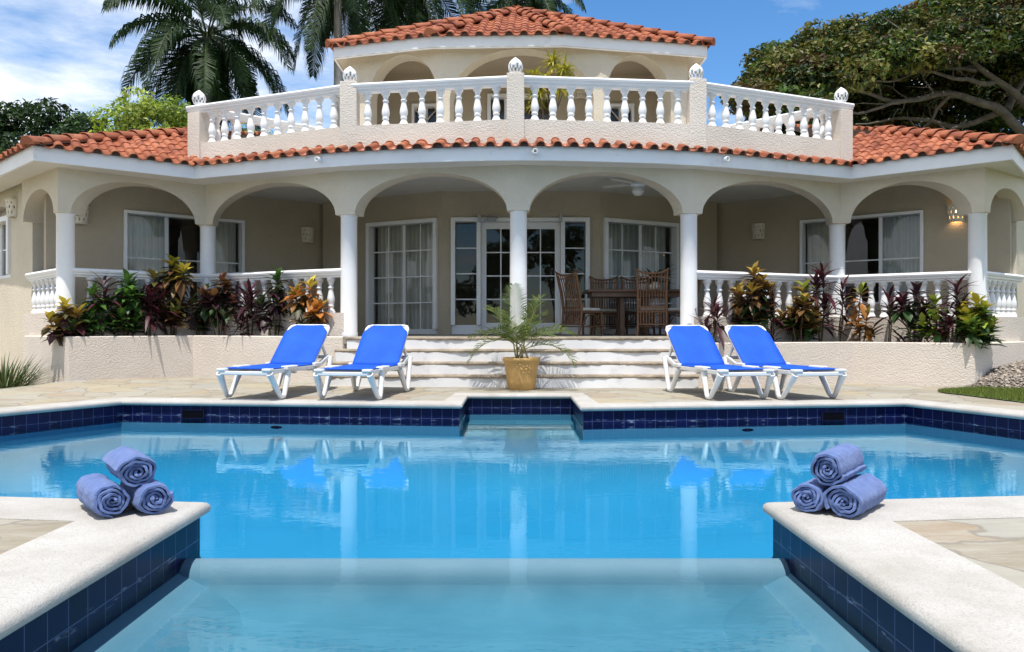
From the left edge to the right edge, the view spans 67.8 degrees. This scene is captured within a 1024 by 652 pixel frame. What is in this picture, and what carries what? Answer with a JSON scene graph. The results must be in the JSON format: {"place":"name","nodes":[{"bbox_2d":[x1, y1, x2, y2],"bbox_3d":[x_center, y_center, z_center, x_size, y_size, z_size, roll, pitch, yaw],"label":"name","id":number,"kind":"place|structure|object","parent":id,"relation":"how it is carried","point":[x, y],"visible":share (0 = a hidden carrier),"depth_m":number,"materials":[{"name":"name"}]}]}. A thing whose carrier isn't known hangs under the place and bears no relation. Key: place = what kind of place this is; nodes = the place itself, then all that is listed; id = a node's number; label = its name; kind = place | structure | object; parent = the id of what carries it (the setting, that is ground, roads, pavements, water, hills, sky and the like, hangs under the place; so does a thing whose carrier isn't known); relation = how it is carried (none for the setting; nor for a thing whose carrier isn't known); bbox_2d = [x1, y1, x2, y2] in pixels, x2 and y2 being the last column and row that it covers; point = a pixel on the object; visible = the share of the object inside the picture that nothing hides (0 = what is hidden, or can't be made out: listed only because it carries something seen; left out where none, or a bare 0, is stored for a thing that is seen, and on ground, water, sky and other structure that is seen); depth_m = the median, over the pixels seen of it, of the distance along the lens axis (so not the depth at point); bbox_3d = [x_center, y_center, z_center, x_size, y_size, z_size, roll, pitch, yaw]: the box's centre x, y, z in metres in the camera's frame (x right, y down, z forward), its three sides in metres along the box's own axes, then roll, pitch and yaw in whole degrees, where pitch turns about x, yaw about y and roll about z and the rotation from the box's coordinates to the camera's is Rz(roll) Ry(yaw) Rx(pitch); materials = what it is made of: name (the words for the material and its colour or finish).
{"place":"outdoors","nodes":[
{"label":"outdoors","id":0,"kind":"place"},
{"bbox_2d":[0,376,1023,587],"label":"patio","id":1,"kind":"structure","parent":0,"point":[995,546],"depth_m":9.27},
{"bbox_2d":[0,353,58,388],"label":"spiky plant","id":2,"kind":"object","parent":1,"relation":"on","point":[6,374],"visible":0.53,"depth_m":10.84,"materials":[{"name":"green plant"}]},
{"bbox_2d":[24,335,347,384],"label":"planter wall","id":3,"kind":"structure","parent":1,"relation":"on","point":[76,358],"depth_m":11.73,"materials":[{"name":"paint"}]},
{"bbox_2d":[40,296,89,346],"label":"croton shrub","id":4,"kind":"object","parent":3,"relation":"on","point":[66,323],"visible":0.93,"depth_m":11.23,"materials":[{"name":"green plant"}]},
{"bbox_2d":[78,280,108,335],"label":"croton shrub","id":5,"kind":"object","parent":3,"relation":"on","point":[92,319],"visible":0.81,"depth_m":11.52,"materials":[{"name":"green plant"}]},
{"bbox_2d":[84,271,130,335],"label":"cordyline plant","id":6,"kind":"object","parent":3,"relation":"in","point":[104,295],"visible":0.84,"depth_m":11.62,"materials":[{"name":"purple plant"}]},
{"bbox_2d":[97,268,148,335],"bbox_3d":[-6.044,-0.303,11.824,0.718,1.203,0.729,0,0,23],"label":"croton shrub","id":7,"kind":"object","parent":3,"relation":"on","point":[129,307],"visible":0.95,"depth_m":11.75,"materials":[{"name":"green plant"}]},
{"bbox_2d":[124,282,177,335],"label":"cordyline plant","id":8,"kind":"object","parent":3,"relation":"on","point":[149,305],"visible":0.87,"depth_m":12.05,"materials":[{"name":"purple plant"}]},
{"bbox_2d":[143,253,194,335],"bbox_3d":[-5.503,-0.448,12.313,0.891,1.488,0.628,0,0,0],"label":"croton shrub","id":9,"kind":"object","parent":3,"relation":"on","point":[174,278],"visible":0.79,"depth_m":12.24,"materials":[{"name":"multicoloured plant"}]},
{"bbox_2d":[182,283,212,334],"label":"croton shrub","id":10,"kind":"object","parent":3,"relation":"on","point":[193,322],"visible":0.56,"depth_m":12.53,"materials":[{"name":"green plant"}]},
{"bbox_2d":[192,271,241,335],"bbox_3d":[-4.800,-0.298,12.424,0.823,1.188,0.576,0,0,-18],"label":"croton shrub","id":11,"kind":"object","parent":3,"relation":"on","point":[217,303],"visible":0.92,"depth_m":12.38,"materials":[{"name":"green plant"}]},
{"bbox_2d":[222,278,269,335],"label":"cordyline plant","id":12,"kind":"object","parent":3,"relation":"on","point":[250,302],"visible":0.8,"depth_m":12.13,"materials":[{"name":"purple plant"}]},
{"bbox_2d":[250,265,288,335],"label":"croton shrub","id":13,"kind":"object","parent":3,"relation":"on","point":[276,294],"visible":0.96,"depth_m":11.90,"materials":[{"name":"green plant"}]},
{"bbox_2d":[279,275,332,324],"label":"croton shrub","id":14,"kind":"object","parent":3,"relation":"on","point":[314,306],"visible":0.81,"depth_m":11.63,"materials":[{"name":"orange plant"}]},
{"bbox_2d":[216,324,332,398],"bbox_3d":[-2.892,0.411,9.486,0.746,0.868,1.670,0,0,12],"label":"sun lounger","id":15,"kind":"object","parent":1,"relation":"on","point":[300,347],"visible":0.97,"depth_m":9.83,"materials":[{"name":"blue plastic"}]},
{"bbox_2d":[313,325,412,399],"bbox_3d":[-1.787,0.414,9.403,0.746,0.868,1.670,0,0,9],"label":"sun lounger","id":16,"kind":"object","parent":1,"relation":"on","point":[381,349],"visible":1,"depth_m":9.78,"materials":[{"name":"blue plastic"}]},
{"bbox_2d":[0,393,1023,651],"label":"swimming pool","id":17,"kind":"structure","parent":1,"relation":"in","point":[316,525],"depth_m":6.49,"materials":[{"name":"liquid"}]},
{"bbox_2d":[76,473,129,517],"bbox_3d":[-1.891,0.779,3.517,0.162,0.151,0.392,0,0,-40],"label":"rolled towel","id":18,"kind":"object","parent":17,"relation":"on","point":[100,495],"visible":1,"depth_m":3.40,"materials":[{"name":"fabric"}]},
{"bbox_2d":[120,479,173,513],"bbox_3d":[-1.725,0.781,3.581,0.172,0.145,0.389,0,0,-40],"label":"rolled towel","id":19,"kind":"object","parent":17,"relation":"on","point":[153,496],"visible":0.82,"depth_m":3.45,"materials":[{"name":"fabric"}]},
{"bbox_2d":[102,446,156,486],"bbox_3d":[-1.797,0.653,3.572,0.185,0.149,0.392,0,0,-37],"label":"rolled towel","id":20,"kind":"object","parent":19,"relation":"on","point":[129,466],"visible":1,"depth_m":3.45,"materials":[{"name":"fabric"}]},
{"bbox_2d":[791,478,830,511],"bbox_3d":[1.457,0.786,3.602,0.166,0.136,0.362,0,0,41],"label":"rolled towel","id":21,"kind":"object","parent":17,"relation":"on","point":[808,496],"visible":0.67,"depth_m":3.48,"materials":[{"name":"fabric"}]},
{"bbox_2d":[824,473,886,517],"bbox_3d":[1.597,0.778,3.533,0.182,0.151,0.432,0,0,41],"label":"rolled towel","id":22,"kind":"object","parent":17,"relation":"on","point":[856,495],"visible":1,"depth_m":3.41,"materials":[{"name":"fabric"}]},
{"bbox_2d":[810,443,866,485],"bbox_3d":[1.534,0.645,3.574,0.158,0.152,0.402,0,0,39],"label":"rolled towel","id":23,"kind":"object","parent":22,"relation":"on","point":[837,464],"visible":1,"depth_m":3.46,"materials":[{"name":"fabric"}]},
{"bbox_2d":[0,5,1023,381],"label":"villa","id":24,"kind":"object","parent":1,"relation":"on","point":[414,163],"visible":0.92,"depth_m":12.61,"materials":[{"name":"paint"}]},
{"bbox_2d":[0,215,10,278],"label":"window","id":25,"kind":"structure","parent":24,"relation":"in","point":[5,222],"depth_m":13.55,"materials":[{"name":"paint"}]},
{"bbox_2d":[4,198,17,217],"bbox_3d":[-8.560,-2.013,12.979,0.301,0.306,0.151,0,0,41],"label":"wall lamp","id":26,"kind":"object","parent":24,"relation":"attached to","point":[11,211],"visible":1,"depth_m":12.92,"materials":[{"name":"ceramic"}]},
{"bbox_2d":[75,206,89,224],"bbox_3d":[-7.020,-1.815,12.396,0.301,0.306,0.151,0,0,-41],"label":"wall lamp","id":27,"kind":"object","parent":24,"relation":"attached to","point":[83,220],"visible":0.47,"depth_m":12.40,"materials":[{"name":"ceramic"}]},
{"bbox_2d":[123,210,244,304],"bbox_3d":[-5.879,-1.177,13.649,2.059,1.570,0.397,0,0,-41],"label":"window","id":28,"kind":"structure","parent":24,"relation":"in","point":[145,234],"depth_m":13.48,"materials":[{"name":"glass"}]},
{"bbox_2d":[300,227,314,242],"bbox_3d":[-3.992,-1.791,14.990,0.301,0.306,0.151,0,0,-41],"label":"wall lamp","id":29,"kind":"object","parent":24,"relation":"attached to","point":[308,235],"visible":1,"depth_m":14.94,"materials":[{"name":"ceramic"}]},
{"bbox_2d":[366,218,437,333],"bbox_3d":[-1.996,-0.904,14.331,1.595,2.115,0.397,0,0,28],"label":"window","id":30,"kind":"structure","parent":24,"relation":"in","point":[407,278],"depth_m":14.46,"materials":[{"name":"glass"}]},
{"bbox_2d":[412,104,435,122],"bbox_3d":[-1.711,-3.517,15.143,0.546,1.750,0.215,0,0,0],"label":"window","id":31,"kind":"structure","parent":24,"relation":"in","point":[429,106],"depth_m":15.04,"materials":[{"name":"paint"}]},
{"bbox_2d":[451,217,480,333],"bbox_3d":[-0.835,-0.904,13.843,0.539,2.115,0.215,0,0,0],"label":"window","id":32,"kind":"structure","parent":24,"relation":"in","point":[455,329],"depth_m":13.73,"materials":[{"name":"paint"}]},
{"bbox_2d":[484,215,497,221],"bbox_3d":[-0.380,-1.927,13.640,0.249,0.081,0.248,0,0,0],"label":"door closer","id":33,"kind":"object","parent":24,"relation":"attached to","point":[487,219],"depth_m":13.71,"materials":[{"name":"metal"}]},
{"bbox_2d":[481,222,509,333],"bbox_3d":[-0.203,-0.873,13.908,0.718,2.032,0.045,0,0,0],"label":"door","id":34,"kind":"structure","parent":24,"relation":"in","point":[484,225],"depth_m":13.89,"materials":[{"name":"paint"}]},
{"bbox_2d":[487,93,550,119],"bbox_3d":[0.173,-3.582,15.143,1.323,2.020,0.215,0,0,0],"label":"window","id":35,"kind":"structure","parent":24,"relation":"in","point":[502,96],"depth_m":15.04,"materials":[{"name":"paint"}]},
{"bbox_2d":[527,222,559,333],"bbox_3d":[0.519,-0.873,13.875,0.718,2.032,0.111,0,0,0],"label":"door","id":36,"kind":"structure","parent":24,"relation":"in","point":[530,225],"depth_m":13.89,"materials":[{"name":"paint"}]},
{"bbox_2d":[524,48,577,119],"bbox_3d":[0.636,-3.553,12.389,1.091,1.961,0.754,0,0,0],"label":"balcony plant","id":37,"kind":"object","parent":24,"relation":"on","point":[565,69],"visible":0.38,"depth_m":12.38,"materials":[{"name":"green plant"}]},
{"bbox_2d":[560,217,589,333],"bbox_3d":[1.143,-0.904,13.843,0.526,2.115,0.215,0,0,0],"label":"window","id":38,"kind":"structure","parent":24,"relation":"in","point":[586,220],"depth_m":13.73,"materials":[{"name":"paint"}]},
{"bbox_2d":[555,269,603,335],"bbox_3d":[1.116,-0.372,12.563,0.645,1.066,0.537,0,0,-38],"label":"rattan chair","id":39,"kind":"object","parent":24,"relation":"on","point":[573,310],"visible":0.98,"depth_m":12.44,"materials":[{"name":"wicker"}]},
{"bbox_2d":[574,89,585,98],"bbox_3d":[1.352,-4.645,15.025,0.301,0.306,0.151,0,0,0],"label":"wall lamp","id":40,"kind":"object","parent":24,"relation":"attached to","point":[581,91],"visible":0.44,"depth_m":14.99,"materials":[{"name":"ceramic"}]},
{"bbox_2d":[589,276,618,334],"bbox_3d":[1.647,-0.372,13.360,0.537,1.066,0.645,0,0,0],"label":"rattan chair","id":41,"kind":"object","parent":24,"relation":"on","point":[607,311],"visible":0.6,"depth_m":13.55,"materials":[{"name":"wicker"}]},
{"bbox_2d":[610,104,633,121],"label":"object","id":42,"kind":"structure","parent":24,"relation":"in","point":[616,106],"depth_m":15.04,"materials":[{"name":"paint"}]},
{"bbox_2d":[602,178,644,195],"bbox_3d":[2.071,-2.272,12.310,1.179,0.340,1.211,0,0,0],"label":"ceiling fan","id":43,"kind":"object","parent":24,"relation":"hanging from","point":[638,188],"visible":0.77,"depth_m":12.23,"materials":[{"name":"paint"}]},
{"bbox_2d":[582,289,679,335],"bbox_3d":[2.031,-0.220,12.850,1.620,0.755,0.950,0,0,0],"label":"dining table","id":44,"kind":"object","parent":24,"relation":"on","point":[620,295],"visible":0.84,"depth_m":12.55,"materials":[{"name":"brown wood"}]},
{"bbox_2d":[627,264,676,288],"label":"table plant","id":45,"kind":"object","parent":44,"relation":"on","point":[654,278],"visible":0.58,"depth_m":12.79,"materials":[{"name":"green plant"}]},
{"bbox_2d":[620,276,654,334],"bbox_3d":[2.212,-0.372,13.410,0.537,1.066,0.645,0,0,0],"label":"rattan chair","id":46,"kind":"object","parent":24,"relation":"on","point":[630,311],"visible":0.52,"depth_m":13.60,"materials":[{"name":"wicker"}]},
{"bbox_2d":[603,218,678,333],"bbox_3d":[2.354,-0.904,14.335,1.696,2.115,0.397,0,0,-27],"label":"window","id":47,"kind":"structure","parent":24,"relation":"in","point":[629,245],"depth_m":14.45,"materials":[{"name":"glass"}]},
{"bbox_2d":[635,268,669,335],"bbox_3d":[2.245,-0.372,12.161,0.537,1.066,0.645,0,0,12],"label":"rattan chair","id":48,"kind":"object","parent":24,"relation":"on","point":[655,309],"visible":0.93,"depth_m":11.95,"materials":[{"name":"wicker"}]},
{"bbox_2d":[659,280,701,334],"bbox_3d":[2.840,-0.372,12.802,0.645,1.066,0.537,0,0,-2],"label":"rattan chair","id":49,"kind":"object","parent":24,"relation":"on","point":[673,311],"visible":0.16,"depth_m":12.57,"materials":[{"name":"wicker"}]},
{"bbox_2d":[750,223,765,239],"bbox_3d":[4.713,-1.820,14.642,0.301,0.306,0.151,0,0,39],"label":"wall lamp","id":50,"kind":"object","parent":24,"relation":"attached to","point":[755,233],"visible":1,"depth_m":14.59,"materials":[{"name":"ceramic"}]},
{"bbox_2d":[800,210,923,304],"bbox_3d":[6.266,-1.177,13.656,2.056,1.570,0.397,0,0,39],"label":"window","id":51,"kind":"structure","parent":24,"relation":"in","point":[901,234],"depth_m":13.46,"materials":[{"name":"glass"}]},
{"bbox_2d":[946,203,964,222],"bbox_3d":[7.311,-1.872,12.545,0.301,0.306,0.151,0,0,39],"label":"wall lamp","id":52,"kind":"object","parent":24,"relation":"attached to","point":[950,207],"visible":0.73,"depth_m":12.53,"materials":[{"name":"ceramic"}]},
{"bbox_2d":[330,337,698,387],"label":"terrace steps","id":53,"kind":"structure","parent":1,"relation":"on","point":[619,362],"depth_m":10.78,"materials":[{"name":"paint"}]},
{"bbox_2d":[502,357,539,389],"bbox_3d":[0.128,0.642,10.310,0.516,0.432,0.516,0,0,0],"label":"flower pot","id":54,"kind":"object","parent":1,"relation":"on","point":[521,373],"visible":0.99,"depth_m":10.13,"materials":[{"name":"ceramic"}]},
{"bbox_2d":[467,282,579,365],"bbox_3d":[0.174,-0.015,10.269,1.590,1.176,1.208,0,0,-20],"label":"potted palm","id":55,"kind":"object","parent":54,"relation":"in","point":[512,332],"visible":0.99,"depth_m":10.34,"materials":[{"name":"leaf"},{"name":"terracotta"}]},
{"bbox_2d":[662,325,774,399],"bbox_3d":[2.502,0.419,9.456,0.746,0.868,1.670,0,0,-12],"label":"sun lounger","id":56,"kind":"object","parent":1,"relation":"on","point":[694,348],"visible":1,"depth_m":9.81,"materials":[{"name":"blue plastic"}]},
{"bbox_2d":[722,325,846,399],"bbox_3d":[3.323,0.420,9.489,0.746,0.868,1.670,0,0,-14],"label":"sun lounger","id":57,"kind":"object","parent":1,"relation":"on","point":[753,345],"visible":0.86,"depth_m":9.85,"materials":[{"name":"blue plastic"}]},
{"bbox_2d":[695,341,1023,386],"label":"planter wall","id":58,"kind":"structure","parent":1,"relation":"on","point":[934,364],"depth_m":11.35,"materials":[{"name":"paint"}]},
{"bbox_2d":[690,292,736,349],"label":"cordyline plant","id":59,"kind":"object","parent":58,"relation":"in","point":[716,310],"visible":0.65,"depth_m":11.25,"materials":[{"name":"purple plant"}]},
{"bbox_2d":[728,261,782,332],"bbox_3d":[3.687,-0.308,11.569,0.900,1.390,0.750,0,0,0],"label":"croton shrub","id":60,"kind":"object","parent":58,"relation":"on","point":[745,311],"visible":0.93,"depth_m":11.49,"materials":[{"name":"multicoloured plant"}]},
{"bbox_2d":[760,289,789,340],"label":"cordyline plant","id":61,"kind":"object","parent":58,"relation":"in","point":[772,331],"visible":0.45,"depth_m":11.70,"materials":[{"name":"purple plant"}]},
{"bbox_2d":[775,278,824,341],"bbox_3d":[4.499,-0.177,11.903,0.845,1.128,0.626,0,0,0],"label":"croton shrub","id":62,"kind":"object","parent":58,"relation":"on","point":[798,320],"visible":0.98,"depth_m":11.81,"materials":[{"name":"green plant"}]},
{"bbox_2d":[799,260,847,341],"bbox_3d":[4.844,-0.332,12.024,0.936,1.434,0.791,0,0,-40],"label":"cordyline plant","id":63,"kind":"object","parent":58,"relation":"in","point":[823,299],"visible":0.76,"depth_m":11.99,"materials":[{"name":"purple plant"}]},
{"bbox_2d":[827,274,861,341],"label":"cordyline plant","id":64,"kind":"object","parent":58,"relation":"in","point":[843,302],"visible":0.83,"depth_m":12.20,"materials":[{"name":"purple plant"}]},
{"bbox_2d":[841,282,876,341],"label":"croton shrub","id":65,"kind":"object","parent":58,"relation":"on","point":[869,332],"visible":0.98,"depth_m":11.98,"materials":[{"name":"green plant"}]},
{"bbox_2d":[866,283,912,341],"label":"cordyline plant","id":66,"kind":"object","parent":58,"relation":"in","point":[889,298],"visible":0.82,"depth_m":11.75,"materials":[{"name":"purple plant"}]},
{"bbox_2d":[885,280,935,341],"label":"croton shrub","id":67,"kind":"object","parent":58,"relation":"on","point":[909,317],"visible":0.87,"depth_m":11.49,"materials":[{"name":"green plant"}]},
{"bbox_2d":[906,293,950,342],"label":"croton shrub","id":68,"kind":"object","parent":58,"relation":"on","point":[935,317],"visible":0.84,"depth_m":11.32,"materials":[{"name":"green plant"}]},
{"bbox_2d":[921,273,983,343],"bbox_3d":[6.500,-0.189,11.211,0.911,1.151,0.818,0,0,0],"label":"cordyline plant","id":69,"kind":"object","parent":58,"relation":"in","point":[949,321],"visible":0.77,"depth_m":11.16,"materials":[{"name":"purple plant"}]},
{"bbox_2d":[952,292,1005,349],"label":"croton shrub","id":70,"kind":"object","parent":58,"relation":"on","point":[977,332],"visible":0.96,"depth_m":10.93,"materials":[{"name":"green plant"}]},
{"bbox_2d":[5,411,1023,436],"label":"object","id":71,"kind":"structure","parent":0,"point":[112,421],"depth_m":8.56,"materials":[{"name":"blue tile"}]},
{"bbox_2d":[938,385,1023,401],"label":"lawn base","id":72,"kind":"object","parent":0,"point":[987,397],"visible":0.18,"depth_m":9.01,"materials":[{"name":"green plant"}]},
{"bbox_2d":[963,360,1023,387],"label":"gravel","id":73,"kind":"structure","parent":72,"relation":"on","point":[1011,374],"depth_m":10.76,"materials":[{"name":"beige gravel"}]},
{"label":"ground","id":74,"kind":"structure","parent":0,"visible":0},
{"bbox_2d":[0,97,113,153],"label":"broadleaf tree","id":75,"kind":"object","parent":74,"relation":"on","point":[12,133],"visible":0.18,"depth_m":23.25,"materials":[{"name":"green plant"}]},
{"bbox_2d":[86,86,191,132],"bbox_3d":[-10.008,-2.757,21.017,3.633,7.454,3.102,0,0,0],"label":"broadleaf tree","id":76,"kind":"object","parent":74,"relation":"on","point":[139,116],"visible":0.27,"depth_m":20.23,"materials":[{"name":"green plant"}]},
{"bbox_2d":[101,0,297,131],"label":"royal palm","id":77,"kind":"object","parent":74,"relation":"on","point":[210,65],"visible":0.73,"depth_m":25.22,"materials":[{"name":"green plant"}]},
{"bbox_2d":[220,123,274,134],"bbox_3d":[-7.536,-2.481,22.009,3.429,6.895,2.883,0,0,0],"label":"broadleaf tree","id":78,"kind":"object","parent":74,"relation":"on","point":[244,129],"depth_m":21.87,"materials":[{"name":"plant"}]},
{"bbox_2d":[257,0,439,126],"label":"royal palm","id":79,"kind":"object","parent":74,"relation":"on","point":[321,11],"visible":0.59,"depth_m":26.91,"materials":[{"name":"green plant"}]},
{"bbox_2d":[297,0,492,54],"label":"royal palm","id":80,"kind":"object","parent":74,"relation":"on","point":[462,5],"visible":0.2,"depth_m":29.18,"materials":[{"name":"green plant"}]},
{"bbox_2d":[465,0,586,14],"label":"royal palm","id":81,"kind":"object","parent":74,"relation":"on","point":[551,5],"visible":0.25,"depth_m":32.27,"materials":[{"name":"green plant"}]},
{"bbox_2d":[719,0,1023,136],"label":"spreading tree","id":82,"kind":"object","parent":74,"relation":"on","point":[931,64],"visible":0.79,"depth_m":23.34,"materials":[{"name":"green plant"}]}
]}

